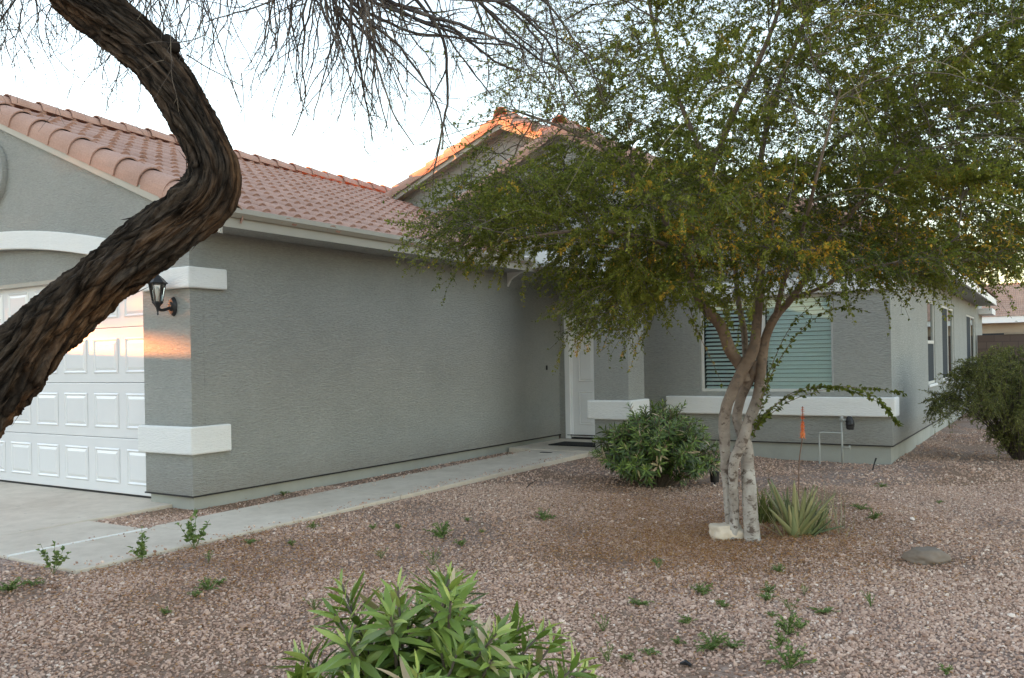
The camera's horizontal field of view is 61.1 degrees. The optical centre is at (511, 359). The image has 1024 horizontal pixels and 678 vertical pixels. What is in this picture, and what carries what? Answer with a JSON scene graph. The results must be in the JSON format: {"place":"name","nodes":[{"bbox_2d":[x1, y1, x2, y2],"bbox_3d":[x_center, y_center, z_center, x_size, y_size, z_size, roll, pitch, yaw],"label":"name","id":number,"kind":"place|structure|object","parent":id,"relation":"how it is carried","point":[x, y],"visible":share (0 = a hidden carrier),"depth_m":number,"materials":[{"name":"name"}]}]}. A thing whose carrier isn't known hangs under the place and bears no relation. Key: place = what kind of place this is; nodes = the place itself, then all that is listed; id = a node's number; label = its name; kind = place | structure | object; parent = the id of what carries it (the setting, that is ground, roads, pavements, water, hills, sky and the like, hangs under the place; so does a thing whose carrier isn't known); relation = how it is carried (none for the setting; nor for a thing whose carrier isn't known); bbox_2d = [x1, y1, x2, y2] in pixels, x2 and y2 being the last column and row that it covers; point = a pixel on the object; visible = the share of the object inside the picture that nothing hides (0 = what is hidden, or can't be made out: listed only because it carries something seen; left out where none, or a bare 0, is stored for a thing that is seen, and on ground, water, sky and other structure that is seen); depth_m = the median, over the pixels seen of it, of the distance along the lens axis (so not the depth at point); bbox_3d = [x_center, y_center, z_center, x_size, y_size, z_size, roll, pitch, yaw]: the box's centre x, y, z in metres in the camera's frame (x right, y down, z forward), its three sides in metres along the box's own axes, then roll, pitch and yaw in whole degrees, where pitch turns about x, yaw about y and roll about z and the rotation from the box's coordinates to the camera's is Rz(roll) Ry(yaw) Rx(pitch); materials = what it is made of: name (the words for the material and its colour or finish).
{"place":"outdoors","nodes":[
{"label":"outdoors","id":0,"kind":"place"},
{"bbox_2d":[0,481,171,535],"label":"driveway","id":1,"kind":"structure","parent":0,"point":[25,507],"depth_m":9.09,"materials":[{"name":"concrete"}]},
{"bbox_2d":[0,406,1023,677],"bbox_3d":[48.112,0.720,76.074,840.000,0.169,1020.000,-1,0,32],"label":"ground","id":2,"kind":"structure","parent":0,"point":[816,466],"depth_m":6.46,"materials":[{"name":"brown gravel"}]},
{"bbox_2d":[0,576,25,591],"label":"weed","id":3,"kind":"object","parent":2,"relation":"on","point":[5,587],"visible":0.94,"depth_m":5.82,"materials":[{"name":"green plant"}]},
{"bbox_2d":[22,576,44,585],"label":"weed","id":4,"kind":"object","parent":2,"relation":"on","point":[29,582],"visible":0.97,"depth_m":5.98,"materials":[{"name":"green plant"}]},
{"bbox_2d":[35,540,70,572],"bbox_3d":[-3.351,1.438,6.283,0.160,0.258,0.265,-1,0,29],"label":"seedling","id":5,"kind":"object","parent":2,"relation":"on","point":[57,562],"visible":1,"depth_m":6.32,"materials":[{"name":"green plant"}]},
{"bbox_2d":[0,521,142,558],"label":"driveway strip","id":6,"kind":"object","parent":2,"relation":"on","point":[31,540],"visible":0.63,"depth_m":7.61,"materials":[{"name":"concrete"}]},
{"bbox_2d":[8,526,226,573],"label":"walkway","id":7,"kind":"structure","parent":2,"relation":"on","point":[95,551],"depth_m":7.01,"materials":[{"name":"concrete"}]},
{"bbox_2d":[7,528,147,557],"bbox_3d":[-3.635,1.575,7.332,0.008,0.082,1.240,-1,0,32],"label":"expansion joint","id":8,"kind":"object","parent":7,"relation":"on","point":[76,542],"visible":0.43,"depth_m":7.29,"materials":[{"name":"white paint"}]},
{"bbox_2d":[127,526,149,561],"bbox_3d":[-2.833,1.435,6.669,0.160,0.258,0.265,-1,0,1],"label":"seedling","id":9,"kind":"object","parent":2,"relation":"on","point":[142,551],"visible":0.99,"depth_m":6.62,"materials":[{"name":"green plant"}]},
{"bbox_2d":[159,606,171,613],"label":"weed","id":10,"kind":"object","parent":2,"relation":"on","point":[166,611],"visible":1,"depth_m":5.35,"materials":[{"name":"green plant"}]},
{"bbox_2d":[175,510,210,548],"bbox_3d":[-2.597,1.394,7.076,0.228,0.329,0.209,-1,0,30],"label":"seedling","id":11,"kind":"object","parent":2,"relation":"on","point":[190,536],"visible":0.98,"depth_m":7.07,"materials":[{"name":"green plant"}]},
{"bbox_2d":[187,589,202,596],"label":"weed","id":12,"kind":"object","parent":2,"relation":"on","point":[194,593],"visible":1,"depth_m":5.71,"materials":[{"name":"green plant"}]},
{"bbox_2d":[193,577,218,589],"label":"weed","id":13,"kind":"object","parent":2,"relation":"on","point":[208,583],"visible":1,"depth_m":5.89,"materials":[{"name":"green plant"}]},
{"bbox_2d":[204,550,212,562],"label":"weed","id":14,"kind":"object","parent":2,"relation":"on","point":[208,560],"visible":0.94,"depth_m":6.59,"materials":[{"name":"green plant"}]},
{"bbox_2d":[211,576,226,585],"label":"weed","id":15,"kind":"object","parent":2,"relation":"on","point":[220,581],"visible":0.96,"depth_m":6.01,"materials":[{"name":"green plant"}]},
{"bbox_2d":[240,538,257,544],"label":"weed","id":16,"kind":"object","parent":2,"relation":"on","point":[250,541],"visible":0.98,"depth_m":7.25,"materials":[{"name":"green plant"}]},
{"bbox_2d":[156,490,399,538],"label":"walkway slab","id":17,"kind":"structure","parent":2,"relation":"on","point":[284,512],"depth_m":8.55,"materials":[{"name":"concrete"}]},
{"bbox_2d":[303,599,322,609],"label":"weed","id":18,"kind":"object","parent":2,"relation":"on","point":[314,604],"visible":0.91,"depth_m":5.51,"materials":[{"name":"green plant"}]},
{"bbox_2d":[306,521,319,528],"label":"weed","id":19,"kind":"object","parent":2,"relation":"on","point":[313,524],"visible":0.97,"depth_m":7.91,"materials":[{"name":"green plant"}]},
{"bbox_2d":[0,0,664,438],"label":"mesquite tree","id":20,"kind":"object","parent":2,"relation":"on","point":[48,328],"visible":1,"depth_m":3.93,"materials":[{"name":"brown plant"}]},
{"bbox_2d":[374,546,388,558],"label":"weed","id":21,"kind":"object","parent":2,"relation":"on","point":[381,552],"visible":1,"depth_m":6.89,"materials":[{"name":"green plant"}]},
{"bbox_2d":[334,466,512,499],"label":"walkway slab","id":22,"kind":"structure","parent":2,"relation":"on","point":[405,485],"depth_m":10.48,"materials":[{"name":"concrete"}]},
{"bbox_2d":[419,547,440,564],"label":"weed","id":23,"kind":"object","parent":2,"relation":"on","point":[432,558],"visible":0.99,"depth_m":6.75,"materials":[{"name":"green plant"}]},
{"bbox_2d":[270,561,602,677],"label":"oleander shrub","id":24,"kind":"object","parent":2,"relation":"on","point":[442,645],"visible":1,"depth_m":2.68,"materials":[{"name":"green plant"}]},
{"bbox_2d":[422,520,453,537],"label":"weed","id":25,"kind":"object","parent":2,"relation":"on","point":[439,534],"visible":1,"depth_m":7.80,"materials":[{"name":"green plant"}]},
{"bbox_2d":[452,538,465,546],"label":"weed","id":26,"kind":"object","parent":2,"relation":"on","point":[461,543],"visible":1,"depth_m":7.42,"materials":[{"name":"green plant"}]},
{"bbox_2d":[0,94,997,509],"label":"house","id":27,"kind":"structure","parent":2,"relation":"on","point":[306,336],"depth_m":11.11,"materials":[{"name":"grey paint"}]},
{"bbox_2d":[0,285,150,497],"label":"garage door","id":28,"kind":"structure","parent":27,"relation":"in","point":[80,432],"depth_m":10.10,"materials":[{"name":"metal"}]},
{"bbox_2d":[147,275,176,315],"bbox_3d":[-3.604,-0.679,8.917,0.208,0.473,0.280,-1,0,32],"label":"wall lantern","id":29,"kind":"object","parent":27,"relation":"attached to","point":[157,301],"depth_m":8.88,"materials":[{"name":"black metal"}]},
{"bbox_2d":[564,314,594,438],"bbox_3d":[1.430,0.302,15.128,1.100,2.194,0.120,-1,0,32],"label":"front door","id":30,"kind":"structure","parent":27,"relation":"in","point":[579,371],"depth_m":15.29,"materials":[{"name":"white paint"}]},
{"bbox_2d":[700,293,833,391],"bbox_3d":[4.080,-0.173,13.757,2.280,2.300,0.481,-1,0,32],"label":"front window","id":31,"kind":"structure","parent":27,"relation":"in","point":[809,359],"depth_m":13.48,"materials":[{"name":"teal glass"}]},
{"bbox_2d":[927,300,937,386],"bbox_3d":[7.963,-0.298,16.489,0.093,1.630,1.230,-1,0,32],"label":"side window","id":32,"kind":"structure","parent":27,"relation":"in","point":[930,312],"depth_m":16.64,"materials":[{"name":"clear glass"}]},
{"bbox_2d":[942,305,953,382],"bbox_3d":[9.569,-0.327,19.029,0.093,1.630,2.520,-1,0,32],"label":"side window","id":33,"kind":"structure","parent":27,"relation":"in","point":[947,327],"depth_m":19.01,"materials":[{"name":"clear glass"}]},
{"bbox_2d":[966,314,974,368],"bbox_3d":[12.648,-0.407,23.943,0.049,1.580,2.800,-1,0,32],"label":"side window","id":34,"kind":"structure","parent":27,"relation":"in","point":[970,320],"depth_m":23.91,"materials":[{"name":"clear glass"}]},
{"bbox_2d":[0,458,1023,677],"bbox_3d":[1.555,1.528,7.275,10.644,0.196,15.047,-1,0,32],"label":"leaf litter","id":35,"kind":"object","parent":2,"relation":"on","point":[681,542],"visible":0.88,"depth_m":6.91,"materials":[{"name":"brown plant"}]},
{"bbox_2d":[453,450,587,473],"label":"walkway slab","id":36,"kind":"structure","parent":2,"relation":"on","point":[522,458],"depth_m":12.38,"materials":[{"name":"concrete"}]},
{"bbox_2d":[535,508,553,520],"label":"weed","id":37,"kind":"object","parent":2,"relation":"on","point":[544,516],"visible":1,"depth_m":8.49,"materials":[{"name":"green plant"}]},
{"bbox_2d":[509,438,604,457],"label":"porch floor","id":38,"kind":"structure","parent":2,"relation":"on","point":[544,445],"depth_m":13.90,"materials":[{"name":"concrete"}]},
{"bbox_2d":[548,441,594,446],"bbox_3d":[1.110,1.395,14.227,0.870,0.014,0.550,-1,0,32],"label":"door mat","id":39,"kind":"object","parent":38,"relation":"on","point":[581,444],"depth_m":14.17,"materials":[{"name":"rubber"}]},
{"bbox_2d":[591,614,609,630],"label":"weed","id":40,"kind":"object","parent":2,"relation":"on","point":[602,624],"visible":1,"depth_m":5.13,"materials":[{"name":"green plant"}]},
{"bbox_2d":[599,639,613,661],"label":"weed","id":41,"kind":"object","parent":2,"relation":"on","point":[605,654],"visible":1,"depth_m":4.58,"materials":[{"name":"green plant"}]},
{"bbox_2d":[619,652,635,662],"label":"weed","id":42,"kind":"object","parent":2,"relation":"on","point":[625,657],"visible":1,"depth_m":4.62,"materials":[{"name":"green plant"}]},
{"bbox_2d":[628,597,654,605],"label":"weed","id":43,"kind":"object","parent":2,"relation":"on","point":[639,603],"visible":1,"depth_m":5.62,"materials":[{"name":"green plant"}]},
{"bbox_2d":[637,647,661,655],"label":"weed","id":44,"kind":"object","parent":2,"relation":"on","point":[650,649],"visible":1,"depth_m":4.69,"materials":[{"name":"green plant"}]},
{"bbox_2d":[589,399,720,488],"bbox_3d":[1.776,1.041,10.767,1.767,1.102,1.748,-1,0,-14],"label":"oleander shrub","id":45,"kind":"object","parent":2,"relation":"on","point":[659,447],"visible":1,"depth_m":10.37,"materials":[{"name":"green plant"}]},
{"bbox_2d":[671,636,686,643],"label":"weed","id":46,"kind":"object","parent":2,"relation":"on","point":[676,641],"visible":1,"depth_m":4.83,"materials":[{"name":"green plant"}]},
{"bbox_2d":[680,659,691,666],"bbox_3d":[0.904,1.577,4.504,0.065,0.034,0.028,-1,0,32],"label":"rock","id":47,"kind":"object","parent":2,"relation":"on","point":[686,662],"visible":0.97,"depth_m":4.49,"materials":[{"name":"black stone"}]},
{"bbox_2d":[677,614,696,623],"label":"weed","id":48,"kind":"object","parent":2,"relation":"on","point":[685,620],"visible":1,"depth_m":5.19,"materials":[{"name":"green plant"}]},
{"bbox_2d":[690,583,712,595],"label":"weed","id":49,"kind":"object","parent":2,"relation":"on","point":[698,589],"visible":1,"depth_m":5.80,"materials":[{"name":"green plant"}]},
{"bbox_2d":[382,0,1023,541],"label":"ornamental tree","id":50,"kind":"object","parent":2,"relation":"on","point":[906,166],"visible":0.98,"depth_m":6.84,"materials":[{"name":"green plant"}]},
{"bbox_2d":[693,632,727,651],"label":"weed","id":51,"kind":"object","parent":2,"relation":"on","point":[712,645],"visible":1,"depth_m":4.72,"materials":[{"name":"green plant"}]},
{"bbox_2d":[705,630,721,640],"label":"weed","id":52,"kind":"object","parent":2,"relation":"on","point":[714,634],"visible":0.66,"depth_m":4.85,"materials":[{"name":"green plant"}]},
{"bbox_2d":[709,471,719,484],"bbox_3d":[2.493,1.486,10.660,0.132,0.222,0.129,-1,0,32],"label":"path light","id":53,"kind":"object","parent":2,"relation":"on","point":[714,478],"visible":0.77,"depth_m":10.61,"materials":[{"name":"black metal"}]},
{"bbox_2d":[715,598,731,606],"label":"weed","id":54,"kind":"object","parent":2,"relation":"on","point":[722,603],"visible":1,"depth_m":5.52,"materials":[{"name":"green plant"}]},
{"bbox_2d":[708,522,743,540],"bbox_3d":[1.910,1.546,7.659,0.341,0.201,0.222,2,3,0],"label":"rock","id":55,"kind":"object","parent":2,"relation":"on","point":[720,531],"visible":0.66,"depth_m":7.57,"materials":[{"name":"beige stone"}]},
{"bbox_2d":[723,637,745,648],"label":"weed","id":56,"kind":"object","parent":2,"relation":"on","point":[732,645],"visible":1,"depth_m":4.73,"materials":[{"name":"green plant"}]},
{"bbox_2d":[758,580,775,591],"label":"weed","id":57,"kind":"object","parent":2,"relation":"on","point":[769,589],"visible":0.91,"depth_m":5.93,"materials":[{"name":"green plant"}]},
{"bbox_2d":[757,592,778,600],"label":"weed","id":58,"kind":"object","parent":2,"relation":"on","point":[766,596],"visible":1,"depth_m":5.73,"materials":[{"name":"green plant"}]},
{"bbox_2d":[765,611,777,616],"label":"weed","id":59,"kind":"object","parent":2,"relation":"on","point":[770,614],"visible":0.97,"depth_m":5.34,"materials":[{"name":"green plant"}]},
{"bbox_2d":[771,563,785,571],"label":"weed","id":60,"kind":"object","parent":2,"relation":"on","point":[776,569],"visible":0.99,"depth_m":6.46,"materials":[{"name":"green plant"}]},
{"bbox_2d":[757,478,800,523],"bbox_3d":[2.477,1.363,8.319,0.626,0.443,0.600,-1,0,-3],"label":"grass clump","id":61,"kind":"object","parent":2,"relation":"on","point":[762,512],"visible":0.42,"depth_m":8.27,"materials":[{"name":"green plant"}]},
{"bbox_2d":[767,629,791,644],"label":"weed","id":62,"kind":"object","parent":2,"relation":"on","point":[781,639],"visible":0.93,"depth_m":4.76,"materials":[{"name":"green plant"}]},
{"bbox_2d":[774,610,803,635],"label":"weed","id":63,"kind":"object","parent":2,"relation":"on","point":[783,625],"visible":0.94,"depth_m":5.00,"materials":[{"name":"green plant"}]},
{"bbox_2d":[779,598,799,612],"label":"weed","id":64,"kind":"object","parent":2,"relation":"on","point":[785,602],"visible":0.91,"depth_m":5.48,"materials":[{"name":"green plant"}]},
{"bbox_2d":[763,638,817,669],"bbox_3d":[1.398,1.500,4.393,0.259,0.152,0.217,-1,0,-32],"label":"weed","id":65,"kind":"object","parent":2,"relation":"on","point":[791,660],"visible":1,"depth_m":4.40,"materials":[{"name":"green plant"}]},
{"bbox_2d":[788,618,810,628],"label":"weed","id":66,"kind":"object","parent":2,"relation":"on","point":[804,623],"visible":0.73,"depth_m":5.11,"materials":[{"name":"green plant"}]},
{"bbox_2d":[758,479,842,537],"bbox_3d":[2.421,1.301,7.657,0.840,0.554,0.586,-1,0,32],"label":"aloe plant","id":67,"kind":"object","parent":2,"relation":"on","point":[794,519],"visible":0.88,"depth_m":7.54,"materials":[{"name":"green plant"}]},
{"bbox_2d":[798,406,805,498],"bbox_3d":[2.575,0.997,7.703,0.076,1.157,0.058,-1,0,32],"label":"aloe flower spike","id":68,"kind":"object","parent":67,"relation":"part of","point":[802,433],"visible":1,"depth_m":7.70,"materials":[{"name":"orange plant"}]},
{"bbox_2d":[760,477,853,537],"bbox_3d":[2.688,1.329,8.001,0.787,0.488,1.001,-1,0,2],"label":"dry grass clump","id":69,"kind":"object","parent":2,"relation":"on","point":[825,520],"visible":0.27,"depth_m":7.89,"materials":[{"name":"plant"}]},
{"bbox_2d":[810,606,841,614],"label":"weed","id":70,"kind":"object","parent":2,"relation":"on","point":[827,610],"visible":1,"depth_m":5.46,"materials":[{"name":"green plant"}]},
{"bbox_2d":[818,416,854,464],"bbox_3d":[4.739,1.206,12.659,0.515,0.765,0.129,-1,0,32],"label":"irrigation pipe","id":71,"kind":"object","parent":2,"relation":"on","point":[850,423],"visible":0.98,"depth_m":12.60,"materials":[{"name":"grey metal"}]},
{"bbox_2d":[850,503,872,509],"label":"weed","id":72,"kind":"object","parent":2,"relation":"on","point":[859,506],"visible":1,"depth_m":8.80,"materials":[{"name":"green plant"}]},
{"bbox_2d":[862,591,874,606],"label":"weed","id":73,"kind":"object","parent":2,"relation":"on","point":[869,598],"visible":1,"depth_m":5.57,"materials":[{"name":"green plant"}]},
{"bbox_2d":[865,509,882,519],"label":"weed","id":74,"kind":"object","parent":2,"relation":"on","point":[875,516],"visible":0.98,"depth_m":8.23,"materials":[{"name":"green plant"}]},
{"bbox_2d":[901,546,950,564],"bbox_3d":[3.191,1.531,6.683,0.291,0.148,0.236,-1,0,-23],"label":"rock","id":75,"kind":"object","parent":2,"relation":"on","point":[927,555],"visible":0.84,"depth_m":6.62,"materials":[{"name":"grey stone"}]},
{"bbox_2d":[937,663,953,675],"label":"weed","id":76,"kind":"object","parent":2,"relation":"on","point":[947,669],"visible":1,"depth_m":4.33,"materials":[{"name":"green plant"}]},
{"bbox_2d":[917,343,1023,460],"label":"feathery shrub","id":77,"kind":"object","parent":2,"relation":"on","point":[1002,404],"visible":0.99,"depth_m":12.62,"materials":[{"name":"green plant"}]},
{"bbox_2d":[977,332,1023,405],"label":"block wall","id":78,"kind":"structure","parent":2,"relation":"on","point":[1011,339],"depth_m":24.94,"materials":[{"name":"brick"}]},
{"bbox_2d":[982,282,1023,334],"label":"neighbour house","id":79,"kind":"structure","parent":2,"relation":"on","point":[1000,323],"depth_m":40.66,"materials":[{"name":"beige paint"}]},
{"bbox_2d":[0,0,1023,283],"label":"sky","id":80,"kind":"structure","parent":0,"point":[336,152],"materials":[{"name":"white"}]}
]}

